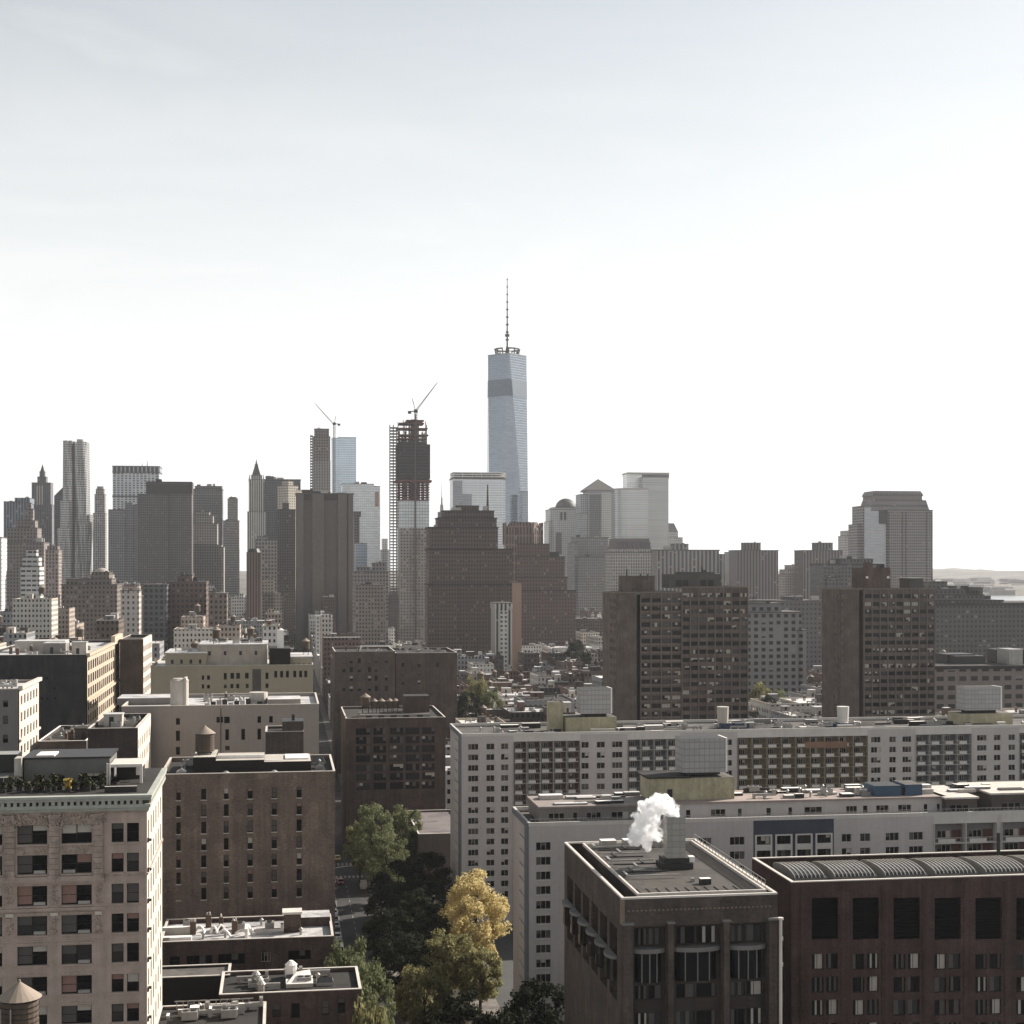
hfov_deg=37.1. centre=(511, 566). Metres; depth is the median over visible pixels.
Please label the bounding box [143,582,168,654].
loft building
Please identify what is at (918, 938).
red brick block
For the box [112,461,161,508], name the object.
white grid tower
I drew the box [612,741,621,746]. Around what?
window
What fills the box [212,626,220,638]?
water tank
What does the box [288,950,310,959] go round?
window
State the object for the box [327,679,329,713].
building
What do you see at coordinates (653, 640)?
window
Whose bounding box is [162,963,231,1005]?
shed block
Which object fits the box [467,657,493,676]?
building
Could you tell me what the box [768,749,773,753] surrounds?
window
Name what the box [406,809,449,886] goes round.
annex
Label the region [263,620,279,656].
building
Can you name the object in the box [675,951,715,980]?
bay window
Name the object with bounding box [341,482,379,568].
glass tower
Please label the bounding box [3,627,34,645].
building
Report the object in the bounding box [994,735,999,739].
window
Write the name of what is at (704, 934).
window
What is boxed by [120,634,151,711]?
dark brown building
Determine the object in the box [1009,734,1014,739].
window
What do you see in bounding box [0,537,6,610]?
office tower
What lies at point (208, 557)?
stepped tower
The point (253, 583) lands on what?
pillar tower
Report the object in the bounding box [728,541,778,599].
apartment tower
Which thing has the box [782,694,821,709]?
building
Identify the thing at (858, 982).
window
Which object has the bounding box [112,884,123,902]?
window
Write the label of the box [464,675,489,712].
tree
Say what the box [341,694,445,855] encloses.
maroon brick block
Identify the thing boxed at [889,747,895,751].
window
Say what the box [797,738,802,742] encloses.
window
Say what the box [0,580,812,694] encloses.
distant low buildings
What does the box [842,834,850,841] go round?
window
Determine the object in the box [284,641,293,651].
building
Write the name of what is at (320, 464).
unfinished tower
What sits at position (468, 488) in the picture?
glass tower
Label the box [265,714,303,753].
dark brick house
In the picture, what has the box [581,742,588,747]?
window
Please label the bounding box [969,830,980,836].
window
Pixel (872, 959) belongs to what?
window
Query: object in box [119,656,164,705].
building
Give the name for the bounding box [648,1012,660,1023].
window
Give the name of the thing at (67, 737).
terrace building
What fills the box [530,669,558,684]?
building
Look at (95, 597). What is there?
ornate block
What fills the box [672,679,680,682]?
window
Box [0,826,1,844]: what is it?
window
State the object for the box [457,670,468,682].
building
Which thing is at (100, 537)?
slender tower
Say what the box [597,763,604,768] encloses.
window
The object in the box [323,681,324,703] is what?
building
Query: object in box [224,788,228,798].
window
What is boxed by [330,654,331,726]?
building
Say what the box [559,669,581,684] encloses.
building
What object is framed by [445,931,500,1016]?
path
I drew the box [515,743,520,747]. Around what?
window
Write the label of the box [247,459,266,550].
gothic spire tower
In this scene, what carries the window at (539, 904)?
in the white slab block at (710, 804)
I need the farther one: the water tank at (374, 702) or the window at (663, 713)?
the window at (663, 713)
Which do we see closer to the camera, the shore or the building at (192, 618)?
the building at (192, 618)
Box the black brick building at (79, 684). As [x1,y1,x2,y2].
[0,633,122,739]
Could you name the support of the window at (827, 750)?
in the white slab block at (498, 771)
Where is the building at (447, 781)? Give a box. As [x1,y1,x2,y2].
[445,755,449,808]
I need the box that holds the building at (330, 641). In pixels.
[322,633,359,697]
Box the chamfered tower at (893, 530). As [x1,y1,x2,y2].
[848,491,932,586]
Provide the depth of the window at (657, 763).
412.68 m
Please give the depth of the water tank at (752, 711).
729.27 m
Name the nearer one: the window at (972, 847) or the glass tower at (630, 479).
the window at (972, 847)
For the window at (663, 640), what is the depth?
573.29 m
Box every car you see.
[335,855,340,860]
[335,921,339,928]
[335,932,341,938]
[337,878,343,884]
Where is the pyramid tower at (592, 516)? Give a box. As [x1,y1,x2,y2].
[574,479,613,545]
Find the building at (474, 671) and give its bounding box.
[465,667,481,682]
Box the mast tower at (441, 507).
[440,490,443,511]
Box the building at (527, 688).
[512,685,532,690]
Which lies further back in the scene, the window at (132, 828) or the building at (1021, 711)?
the building at (1021, 711)
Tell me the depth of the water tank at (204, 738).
297.60 m
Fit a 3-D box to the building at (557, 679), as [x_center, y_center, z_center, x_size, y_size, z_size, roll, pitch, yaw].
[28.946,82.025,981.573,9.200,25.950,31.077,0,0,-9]
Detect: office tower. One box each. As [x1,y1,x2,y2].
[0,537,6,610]
[3,497,33,536]
[45,544,61,605]
[108,503,137,583]
[255,535,277,619]
[261,576,280,619]
[353,511,360,570]
[380,539,388,592]
[490,601,512,669]
[568,535,608,616]
[838,531,847,555]
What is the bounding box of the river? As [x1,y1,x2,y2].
[243,595,1023,600]
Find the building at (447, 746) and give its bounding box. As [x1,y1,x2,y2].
[445,738,449,754]
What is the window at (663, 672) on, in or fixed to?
in the brown tower at (674, 655)
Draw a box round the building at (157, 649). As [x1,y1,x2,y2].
[152,640,163,658]
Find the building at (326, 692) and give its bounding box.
[325,678,329,710]
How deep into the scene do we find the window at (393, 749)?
502.67 m
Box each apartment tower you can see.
[20,549,44,597]
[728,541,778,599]
[794,541,842,598]
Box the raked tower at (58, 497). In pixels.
[54,488,62,545]
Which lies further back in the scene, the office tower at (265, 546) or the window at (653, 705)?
the office tower at (265, 546)
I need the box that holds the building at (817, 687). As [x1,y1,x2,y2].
[801,682,821,693]
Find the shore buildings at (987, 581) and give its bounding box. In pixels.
[933,577,1023,594]
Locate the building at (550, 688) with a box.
[533,680,559,694]
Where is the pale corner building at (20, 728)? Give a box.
[0,677,41,755]
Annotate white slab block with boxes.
[449,685,1023,925]
[512,735,1023,1023]
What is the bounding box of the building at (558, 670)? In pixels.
[545,666,575,671]
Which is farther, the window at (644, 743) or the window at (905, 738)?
the window at (905, 738)
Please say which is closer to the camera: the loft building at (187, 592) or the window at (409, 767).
the window at (409, 767)
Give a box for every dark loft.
[332,646,394,773]
[392,647,456,737]
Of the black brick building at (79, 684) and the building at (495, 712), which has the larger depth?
the building at (495, 712)
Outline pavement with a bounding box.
[304,651,412,1023]
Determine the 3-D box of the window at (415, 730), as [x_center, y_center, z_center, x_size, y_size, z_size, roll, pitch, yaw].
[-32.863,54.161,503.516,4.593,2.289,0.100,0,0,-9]
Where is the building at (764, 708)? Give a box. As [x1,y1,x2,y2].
[750,693,800,718]
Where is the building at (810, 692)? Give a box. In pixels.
[788,689,815,697]
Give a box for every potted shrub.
[0,782,7,792]
[5,775,14,791]
[15,776,23,790]
[22,780,32,792]
[32,774,41,791]
[38,775,46,789]
[44,780,52,791]
[48,773,58,790]
[56,774,64,789]
[63,778,72,791]
[71,779,79,790]
[77,773,87,789]
[83,777,92,791]
[91,778,97,789]
[98,772,106,788]
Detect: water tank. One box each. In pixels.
[0,979,41,1023]
[38,585,44,597]
[76,626,83,638]
[191,641,198,647]
[194,603,200,615]
[194,724,214,754]
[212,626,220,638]
[230,615,235,624]
[247,626,254,639]
[302,638,309,654]
[361,693,369,712]
[371,698,377,712]
[378,698,384,712]
[386,698,392,712]
[393,698,398,712]
[477,670,483,680]
[479,705,486,714]
[486,679,491,687]
[492,669,496,677]
[504,671,508,678]
[518,673,522,683]
[567,660,572,670]
[748,707,756,717]
[807,674,813,683]
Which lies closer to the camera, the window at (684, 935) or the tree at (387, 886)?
the window at (684, 935)
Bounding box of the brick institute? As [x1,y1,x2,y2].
[562,815,782,1023]
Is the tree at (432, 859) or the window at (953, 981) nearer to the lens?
the window at (953, 981)
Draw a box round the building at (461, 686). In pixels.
[457,679,467,694]
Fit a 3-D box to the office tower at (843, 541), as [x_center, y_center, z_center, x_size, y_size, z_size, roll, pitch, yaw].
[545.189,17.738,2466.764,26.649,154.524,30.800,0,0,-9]
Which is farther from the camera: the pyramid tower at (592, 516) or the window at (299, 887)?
the pyramid tower at (592, 516)
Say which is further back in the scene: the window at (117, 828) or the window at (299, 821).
the window at (299, 821)
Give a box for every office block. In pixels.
[120,589,141,636]
[352,561,388,643]
[354,582,384,643]
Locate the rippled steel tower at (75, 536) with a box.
[58,439,92,583]
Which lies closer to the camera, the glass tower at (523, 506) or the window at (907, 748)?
the window at (907, 748)
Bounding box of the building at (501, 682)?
[484,674,511,690]
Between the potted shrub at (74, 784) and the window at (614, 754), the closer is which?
the potted shrub at (74, 784)
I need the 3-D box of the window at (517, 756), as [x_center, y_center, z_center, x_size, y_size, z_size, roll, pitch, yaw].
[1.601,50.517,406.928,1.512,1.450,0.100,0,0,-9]
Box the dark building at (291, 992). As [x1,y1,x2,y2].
[219,960,361,1023]
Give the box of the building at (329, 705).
[328,693,329,719]
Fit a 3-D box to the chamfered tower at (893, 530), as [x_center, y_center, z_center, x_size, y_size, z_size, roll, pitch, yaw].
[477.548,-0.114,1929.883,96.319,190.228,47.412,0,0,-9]
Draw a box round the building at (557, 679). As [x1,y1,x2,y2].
[546,674,567,686]
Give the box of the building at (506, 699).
[503,691,533,705]
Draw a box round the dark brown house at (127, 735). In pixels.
[87,712,150,767]
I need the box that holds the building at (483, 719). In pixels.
[455,715,505,722]
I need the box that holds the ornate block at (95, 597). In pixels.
[61,571,122,639]
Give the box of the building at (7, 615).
[0,606,12,624]
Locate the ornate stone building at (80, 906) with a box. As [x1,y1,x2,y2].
[0,748,166,1023]
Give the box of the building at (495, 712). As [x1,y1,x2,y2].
[481,709,509,722]
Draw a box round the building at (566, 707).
[543,701,574,721]
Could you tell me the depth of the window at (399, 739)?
502.67 m
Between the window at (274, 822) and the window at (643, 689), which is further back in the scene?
the window at (643, 689)
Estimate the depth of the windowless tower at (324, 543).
1722.96 m
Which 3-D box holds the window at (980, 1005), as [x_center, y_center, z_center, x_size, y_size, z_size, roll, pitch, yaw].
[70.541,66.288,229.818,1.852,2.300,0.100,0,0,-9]
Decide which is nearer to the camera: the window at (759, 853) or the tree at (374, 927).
the window at (759, 853)
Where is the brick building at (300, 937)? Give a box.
[162,908,333,970]
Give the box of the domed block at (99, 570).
[89,568,114,577]
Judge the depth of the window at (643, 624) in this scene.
572.11 m
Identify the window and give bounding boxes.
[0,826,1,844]
[0,856,1,874]
[0,887,1,906]
[0,917,1,935]
[0,948,1,965]
[0,979,1,994]
[3,700,7,706]
[3,716,7,723]
[3,735,7,742]
[18,825,46,843]
[18,855,46,873]
[18,886,46,905]
[18,916,46,934]
[18,946,46,965]
[18,977,46,994]
[39,1007,46,1023]
[62,824,91,842]
[62,854,91,872]
[62,884,91,904]
[62,914,91,933]
[62,944,91,963]
[62,975,91,993]
[62,1005,91,1023]
[112,823,123,841]
[112,853,123,871]
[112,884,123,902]
[112,913,123,931]
[112,943,123,961]
[112,974,123,991]
[112,1004,123,1021]
[127,823,138,841]
[127,853,138,870]
[127,883,138,902]
[127,913,138,931]
[127,943,138,960]
[127,973,138,990]
[127,1003,138,1020]
[170,956,179,964]
[176,731,179,740]
[176,747,179,754]
[176,789,180,799]
[176,805,180,816]
[176,822,180,833]
[176,839,180,850]
[176,856,180,867]
[176,872,180,883]
[187,955,211,964]
[201,789,205,799]
[201,805,205,815]
[201,822,205,832]
[201,839,205,849]
[201,855,205,866]
[201,872,205,882]
[201,888,205,898]
[218,953,244,963]
[224,717,229,722]
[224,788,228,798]
[224,804,228,815]
[224,821,228,832]
[224,838,228,849]
[224,855,228,865]
[224,871,228,882]
[224,887,228,898]
[225,729,228,739]
[241,729,244,739]
[248,788,252,798]
[248,804,252,814]
[248,821,252,831]
[248,837,252,848]
[248,854,252,865]
[248,870,252,881]
[248,886,252,897]
[257,729,260,739]
[261,952,270,961]
[272,787,276,797]
[272,803,276,814]
[272,820,276,831]
[272,837,276,847]
[272,854,276,864]
[272,870,276,880]
[272,886,276,896]
[272,1004,280,1016]
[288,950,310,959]
[291,1003,299,1017]
[297,787,301,796]
[297,803,301,813]
[297,819,301,830]
[297,836,301,847]
[297,853,301,863]
[297,869,301,879]
[297,885,301,895]
[322,1000,328,1014]
[338,998,344,1012]
[356,728,369,734]
[356,737,369,743]
[356,746,369,752]
[356,755,369,761]
[356,764,369,771]
[356,774,369,780]
[356,783,369,789]
[373,728,385,734]
[373,737,385,743]
[373,746,385,752]
[373,755,385,761]
[373,764,385,770]
[373,773,385,779]
[373,782,385,789]
[390,728,402,734]
[390,736,402,743]
[390,746,402,752]
[390,755,402,761]
[390,764,402,770]
[390,773,402,779]
[390,782,402,788]
[406,727,418,733]
[406,736,418,742]
[406,745,418,751]
[406,754,418,761]
[406,764,418,770]
[406,773,418,779]
[406,782,418,788]
[422,727,434,733]
[422,736,434,742]
[422,745,434,751]
[422,754,434,760]
[422,763,434,769]
[422,772,434,778]
[422,781,434,788]
[468,744,477,749]
[468,754,477,760]
[468,765,477,770]
[486,744,493,749]
[486,754,493,759]
[486,765,493,770]
[501,743,507,748]
[501,754,507,759]
[501,764,507,769]
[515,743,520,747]
[515,753,520,758]
[515,764,520,768]
[536,842,550,850]
[536,857,550,864]
[536,871,550,879]
[536,886,550,894]
[536,901,550,908]
[536,915,550,923]
[555,742,560,746]
[555,753,560,757]
[555,763,560,767]
[563,906,569,925]
[568,742,573,746]
[568,753,573,757]
[568,763,573,767]
[570,914,578,935]
[578,924,586,945]
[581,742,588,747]
[581,752,588,757]
[581,763,588,768]
[586,934,595,956]
[595,945,605,968]
[597,742,604,747]
[597,752,604,757]
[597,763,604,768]
[605,956,615,980]
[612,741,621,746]
[612,752,621,757]
[612,762,621,767]
[635,928,646,945]
[635,953,660,982]
[635,985,646,999]
[635,1013,646,1023]
[642,598,649,601]
[642,606,649,610]
[642,614,649,618]
[642,623,649,626]
[642,631,649,634]
[642,639,649,642]
[642,647,649,650]
[642,655,649,658]
[642,663,649,667]
[642,671,649,675]
[642,679,649,683]
[642,688,649,691]
[642,696,649,699]
[642,704,649,707]
[642,712,649,715]
[642,741,647,745]
[642,751,647,755]
[642,761,647,766]
[648,927,660,944]
[648,985,660,998]
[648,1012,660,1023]
[652,598,659,601]
[652,606,659,610]
[652,614,659,618]
[652,623,659,626]
[652,631,659,634]
[652,639,659,642]
[652,647,659,650]
[652,655,659,658]
[652,663,659,666]
[652,671,659,675]
[652,679,659,683]
[652,688,659,691]
[652,696,659,699]
[652,704,659,707]
[652,712,659,715]
[655,741,660,745]
[655,751,660,755]
[655,761,660,765]
[662,598,669,601]
[662,606,669,609]
[662,614,669,618]
[662,622,669,626]
[662,631,669,634]
[662,639,669,642]
[662,647,669,650]
[662,655,669,658]
[662,663,669,666]
[662,671,669,674]
[662,679,669,683]
[662,687,669,691]
[662,696,669,699]
[662,704,669,707]
[662,712,669,715]
[668,740,673,744]
[668,751,673,755]
[672,598,680,601]
[672,606,680,609]
[672,614,680,618]
[672,622,680,626]
[672,630,680,634]
[672,639,680,642]
[672,647,680,650]
[672,655,680,658]
[672,663,680,666]
[672,671,680,674]
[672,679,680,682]
[672,687,680,691]
[672,695,680,699]
[672,703,680,707]
[672,712,680,715]
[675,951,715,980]
[676,926,693,943]
[676,983,693,997]
[676,1011,693,1023]
[696,926,714,942]
[696,983,714,996]
[696,1010,714,1023]
[699,838,710,845]
[730,837,743,844]
[730,851,743,858]
[730,924,744,941]
[730,949,760,978]
[730,981,744,995]
[730,1008,744,1023]
[739,739,744,743]
[739,749,744,753]
[746,924,760,940]
[746,981,760,994]
[746,1008,760,1023]
[753,739,758,743]
[753,749,758,753]
[757,836,769,843]
[757,850,769,856]
[768,739,773,743]
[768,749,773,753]
[777,836,789,843]
[777,850,789,856]
[782,738,787,742]
[782,749,787,753]
[782,924,782,1023]
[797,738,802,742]
[797,748,802,752]
[797,835,809,842]
[797,849,809,855]
[811,748,816,752]
[812,954,822,968]
[812,977,822,991]
[812,1000,822,1014]
[817,834,829,842]
[817,849,829,855]
[825,748,830,752]
[826,953,836,968]
[826,976,836,991]
[826,999,836,1014]
[835,595,835,712]
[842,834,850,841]
[842,848,850,854]
[853,954,863,968]
[853,977,863,991]
[853,1000,863,1014]
[854,737,859,741]
[854,747,859,751]
[860,833,869,840]
[860,847,869,853]
[867,953,877,968]
[867,976,877,991]
[867,999,877,1014]
[871,737,879,742]
[871,747,879,752]
[886,833,898,840]
[886,847,898,853]
[889,737,895,741]
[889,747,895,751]
[894,954,903,968]
[894,977,903,991]
[894,1000,903,1014]
[903,736,910,741]
[903,746,910,751]
[908,953,918,968]
[908,976,918,991]
[908,999,918,1013]
[909,832,922,839]
[909,846,922,852]
[916,736,921,740]
[916,746,921,750]
[930,736,935,740]
[930,746,935,750]
[935,954,944,968]
[935,977,944,991]
[935,1000,944,1014]
[937,831,949,837]
[937,844,949,851]
[949,954,958,968]
[949,976,958,990]
[949,999,958,1013]
[958,735,963,739]
[958,745,963,749]
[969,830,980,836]
[969,844,980,850]
[975,954,985,968]
[975,977,985,991]
[975,1000,985,1014]
[977,735,985,740]
[977,745,985,750]
[990,954,999,968]
[990,976,999,990]
[990,999,999,1013]
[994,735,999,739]
[994,745,999,749]
[1005,829,1017,835]
[1005,843,1017,849]
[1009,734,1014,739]
[1009,744,1014,749]
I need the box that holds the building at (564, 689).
[558,681,591,693]
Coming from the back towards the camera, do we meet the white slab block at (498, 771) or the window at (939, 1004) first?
the white slab block at (498, 771)
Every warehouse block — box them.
[923,580,1023,660]
[935,648,1023,712]
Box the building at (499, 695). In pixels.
[489,687,502,708]
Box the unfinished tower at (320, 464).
[310,428,330,491]
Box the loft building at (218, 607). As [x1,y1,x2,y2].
[209,591,228,626]
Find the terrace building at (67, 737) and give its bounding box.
[38,723,90,748]
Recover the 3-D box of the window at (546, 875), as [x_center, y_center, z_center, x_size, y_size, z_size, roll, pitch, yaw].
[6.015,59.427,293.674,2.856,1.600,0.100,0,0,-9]
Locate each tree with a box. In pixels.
[324,934,378,1013]
[342,820,369,881]
[344,801,394,889]
[350,951,395,1023]
[350,995,387,1023]
[360,979,377,1019]
[361,907,412,967]
[363,831,409,882]
[363,880,417,932]
[368,930,433,988]
[370,858,423,906]
[382,804,422,877]
[392,961,455,1023]
[393,887,443,936]
[403,914,459,964]
[404,851,452,901]
[414,928,473,999]
[416,876,458,932]
[422,1018,445,1023]
[434,988,496,1023]
[439,868,512,977]
[452,944,502,1011]
[457,691,481,717]
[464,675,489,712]
[480,686,504,708]
[482,1007,529,1023]
[497,976,563,1023]
[563,639,592,667]
[748,681,771,699]
[757,693,777,714]
[774,688,788,697]
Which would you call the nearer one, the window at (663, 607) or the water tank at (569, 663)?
the window at (663, 607)
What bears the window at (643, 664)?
in the brown tower at (674, 655)
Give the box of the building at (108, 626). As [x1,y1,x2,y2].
[96,613,123,658]
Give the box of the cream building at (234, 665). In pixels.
[151,628,312,693]
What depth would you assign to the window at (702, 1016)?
203.15 m
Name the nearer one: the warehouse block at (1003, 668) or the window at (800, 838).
the window at (800, 838)
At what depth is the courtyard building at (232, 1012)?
216.25 m
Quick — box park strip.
[389,880,472,1023]
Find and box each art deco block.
[424,484,513,654]
[503,522,575,645]
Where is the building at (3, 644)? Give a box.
[0,642,6,647]
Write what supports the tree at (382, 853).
on the pavement
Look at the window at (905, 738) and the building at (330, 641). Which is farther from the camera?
the building at (330, 641)
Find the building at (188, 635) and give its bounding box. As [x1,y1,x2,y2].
[174,624,214,647]
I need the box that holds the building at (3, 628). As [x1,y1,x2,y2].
[0,624,14,635]
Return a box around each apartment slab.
[650,543,724,591]
[724,552,728,585]
[810,556,875,599]
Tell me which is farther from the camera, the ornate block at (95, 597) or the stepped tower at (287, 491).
the stepped tower at (287, 491)
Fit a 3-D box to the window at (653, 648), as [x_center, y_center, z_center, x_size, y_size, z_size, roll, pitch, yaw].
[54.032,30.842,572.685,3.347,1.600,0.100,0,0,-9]
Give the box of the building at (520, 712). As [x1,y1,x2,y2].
[500,700,542,722]
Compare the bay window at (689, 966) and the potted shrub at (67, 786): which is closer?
the potted shrub at (67, 786)
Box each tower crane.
[316,404,339,492]
[408,383,436,442]
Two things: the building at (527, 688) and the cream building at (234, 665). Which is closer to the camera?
the cream building at (234, 665)
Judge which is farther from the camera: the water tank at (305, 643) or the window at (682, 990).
the water tank at (305, 643)
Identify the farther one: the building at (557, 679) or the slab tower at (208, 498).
the slab tower at (208, 498)
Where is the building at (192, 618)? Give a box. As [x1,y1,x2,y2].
[181,611,205,626]
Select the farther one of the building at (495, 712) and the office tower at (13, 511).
the office tower at (13, 511)
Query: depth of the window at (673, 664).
573.92 m
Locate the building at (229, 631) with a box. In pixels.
[217,619,240,639]
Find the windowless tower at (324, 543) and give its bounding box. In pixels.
[295,490,353,650]
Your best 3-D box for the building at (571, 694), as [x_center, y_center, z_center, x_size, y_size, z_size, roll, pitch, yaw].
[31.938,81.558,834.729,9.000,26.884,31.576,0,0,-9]
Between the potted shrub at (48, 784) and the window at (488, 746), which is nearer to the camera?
the potted shrub at (48, 784)
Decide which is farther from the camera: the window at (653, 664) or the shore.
the shore
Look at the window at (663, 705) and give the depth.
573.29 m
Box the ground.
[295,595,1023,1009]
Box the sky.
[0,0,1023,570]
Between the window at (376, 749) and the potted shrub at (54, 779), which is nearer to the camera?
the potted shrub at (54, 779)
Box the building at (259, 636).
[242,631,261,638]
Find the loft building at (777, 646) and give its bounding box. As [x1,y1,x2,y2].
[748,597,807,699]
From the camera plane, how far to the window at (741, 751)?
416.12 m
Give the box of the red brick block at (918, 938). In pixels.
[752,832,1023,1023]
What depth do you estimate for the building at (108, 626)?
826.41 m
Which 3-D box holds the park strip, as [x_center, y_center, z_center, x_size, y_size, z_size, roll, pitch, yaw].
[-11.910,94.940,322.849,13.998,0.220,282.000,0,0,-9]
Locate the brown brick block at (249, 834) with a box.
[162,750,334,942]
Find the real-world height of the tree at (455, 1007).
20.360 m
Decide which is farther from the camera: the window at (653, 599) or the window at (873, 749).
the window at (653, 599)
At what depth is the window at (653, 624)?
572.67 m
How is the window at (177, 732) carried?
in the pale grey building at (234, 722)
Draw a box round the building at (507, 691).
[498,687,531,696]
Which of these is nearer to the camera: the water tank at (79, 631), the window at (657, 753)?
the window at (657, 753)
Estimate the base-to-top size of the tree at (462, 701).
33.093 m
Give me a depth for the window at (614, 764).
409.57 m
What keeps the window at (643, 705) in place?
in the brown tower at (674, 655)
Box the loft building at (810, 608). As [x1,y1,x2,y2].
[762,595,821,670]
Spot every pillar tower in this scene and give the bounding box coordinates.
[246,549,261,619]
[511,582,521,670]
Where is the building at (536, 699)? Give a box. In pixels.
[514,692,574,711]
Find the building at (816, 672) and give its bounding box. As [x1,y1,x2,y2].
[808,665,821,683]
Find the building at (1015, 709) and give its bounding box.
[1000,706,1023,713]
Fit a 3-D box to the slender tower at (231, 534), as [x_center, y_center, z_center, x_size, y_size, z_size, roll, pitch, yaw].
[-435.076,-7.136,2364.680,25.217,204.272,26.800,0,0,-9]
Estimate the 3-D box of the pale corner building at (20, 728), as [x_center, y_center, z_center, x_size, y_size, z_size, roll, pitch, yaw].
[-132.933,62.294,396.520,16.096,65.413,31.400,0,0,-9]
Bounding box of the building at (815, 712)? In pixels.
[793,706,821,717]
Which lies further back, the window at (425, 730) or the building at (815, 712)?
the building at (815, 712)
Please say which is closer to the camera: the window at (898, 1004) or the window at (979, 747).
the window at (898, 1004)
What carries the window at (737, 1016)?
in the brick institute
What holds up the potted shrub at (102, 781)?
on the ornate stone building at (80, 906)
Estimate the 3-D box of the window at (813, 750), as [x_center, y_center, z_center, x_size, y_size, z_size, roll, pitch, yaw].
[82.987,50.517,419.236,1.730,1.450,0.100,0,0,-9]
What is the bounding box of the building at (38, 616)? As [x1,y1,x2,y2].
[13,594,57,637]
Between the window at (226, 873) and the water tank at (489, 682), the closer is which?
the window at (226, 873)
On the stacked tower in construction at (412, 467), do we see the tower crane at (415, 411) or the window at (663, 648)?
the tower crane at (415, 411)
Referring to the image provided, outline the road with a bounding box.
[294,640,404,1023]
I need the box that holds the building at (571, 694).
[557,690,576,699]
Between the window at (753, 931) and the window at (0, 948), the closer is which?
the window at (0, 948)
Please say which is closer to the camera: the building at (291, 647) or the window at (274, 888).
the window at (274, 888)
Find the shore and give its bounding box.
[92,568,1023,594]
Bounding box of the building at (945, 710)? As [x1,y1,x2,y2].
[935,707,950,715]
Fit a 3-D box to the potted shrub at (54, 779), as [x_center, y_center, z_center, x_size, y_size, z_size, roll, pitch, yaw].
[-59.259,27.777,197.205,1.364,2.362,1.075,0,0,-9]
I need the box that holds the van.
[360,880,366,889]
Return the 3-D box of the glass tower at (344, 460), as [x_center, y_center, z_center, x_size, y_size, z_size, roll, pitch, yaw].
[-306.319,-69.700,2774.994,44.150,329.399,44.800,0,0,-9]
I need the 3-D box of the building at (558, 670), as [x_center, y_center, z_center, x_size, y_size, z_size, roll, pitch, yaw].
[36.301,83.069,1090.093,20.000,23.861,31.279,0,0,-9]
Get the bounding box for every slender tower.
[93,486,106,571]
[223,496,239,596]
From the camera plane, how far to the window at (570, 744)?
409.12 m
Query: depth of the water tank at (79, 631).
788.18 m
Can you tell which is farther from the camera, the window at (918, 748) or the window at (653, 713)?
the window at (653, 713)
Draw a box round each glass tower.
[331,437,355,492]
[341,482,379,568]
[354,542,366,570]
[449,472,505,548]
[487,279,527,523]
[519,491,527,521]
[611,488,647,538]
[622,472,668,487]
[639,477,668,549]
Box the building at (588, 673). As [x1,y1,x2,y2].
[575,666,601,682]
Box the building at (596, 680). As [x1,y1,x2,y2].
[592,675,601,686]
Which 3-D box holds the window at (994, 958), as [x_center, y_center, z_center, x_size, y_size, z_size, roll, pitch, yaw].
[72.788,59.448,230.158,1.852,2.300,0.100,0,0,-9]
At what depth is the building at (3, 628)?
973.85 m
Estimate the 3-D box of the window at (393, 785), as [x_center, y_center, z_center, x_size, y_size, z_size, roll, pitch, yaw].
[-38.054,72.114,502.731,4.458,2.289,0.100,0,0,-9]
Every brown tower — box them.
[602,567,748,720]
[822,563,934,717]
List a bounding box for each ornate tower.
[6,502,48,609]
[604,538,651,590]
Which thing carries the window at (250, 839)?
in the brown brick block at (249, 834)
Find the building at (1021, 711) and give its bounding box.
[1005,709,1023,714]
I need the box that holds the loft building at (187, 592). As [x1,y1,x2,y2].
[166,572,208,648]
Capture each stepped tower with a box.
[193,511,224,591]
[277,481,301,630]
[669,523,682,545]
[778,564,793,598]
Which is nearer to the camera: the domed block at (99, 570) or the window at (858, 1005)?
the window at (858, 1005)
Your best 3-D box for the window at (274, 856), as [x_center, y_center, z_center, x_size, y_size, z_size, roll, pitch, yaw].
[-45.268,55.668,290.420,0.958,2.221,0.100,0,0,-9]
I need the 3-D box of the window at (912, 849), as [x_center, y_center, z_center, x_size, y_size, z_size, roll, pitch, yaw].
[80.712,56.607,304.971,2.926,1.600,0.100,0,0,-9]
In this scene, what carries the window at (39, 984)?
in the ornate stone building at (80, 906)
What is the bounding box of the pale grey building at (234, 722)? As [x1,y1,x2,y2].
[117,677,318,767]
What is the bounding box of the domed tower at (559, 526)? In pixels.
[544,498,575,588]
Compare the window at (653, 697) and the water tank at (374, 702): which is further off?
the window at (653, 697)
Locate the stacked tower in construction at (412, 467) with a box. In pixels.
[389,414,431,643]
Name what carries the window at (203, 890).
in the brown brick block at (249, 834)
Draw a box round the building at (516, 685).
[511,679,531,688]
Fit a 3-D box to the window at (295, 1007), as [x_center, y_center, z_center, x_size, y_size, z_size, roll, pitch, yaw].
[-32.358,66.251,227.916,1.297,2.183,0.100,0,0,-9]
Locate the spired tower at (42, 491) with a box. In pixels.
[31,464,53,545]
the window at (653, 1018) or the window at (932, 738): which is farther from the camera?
the window at (932, 738)
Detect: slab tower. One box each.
[137,479,193,595]
[193,484,223,544]
[264,476,300,538]
[277,502,295,646]
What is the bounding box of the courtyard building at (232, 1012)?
[158,996,265,1023]
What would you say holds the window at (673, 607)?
in the brown tower at (674, 655)
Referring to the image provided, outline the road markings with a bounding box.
[335,863,364,975]
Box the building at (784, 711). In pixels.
[771,705,810,717]

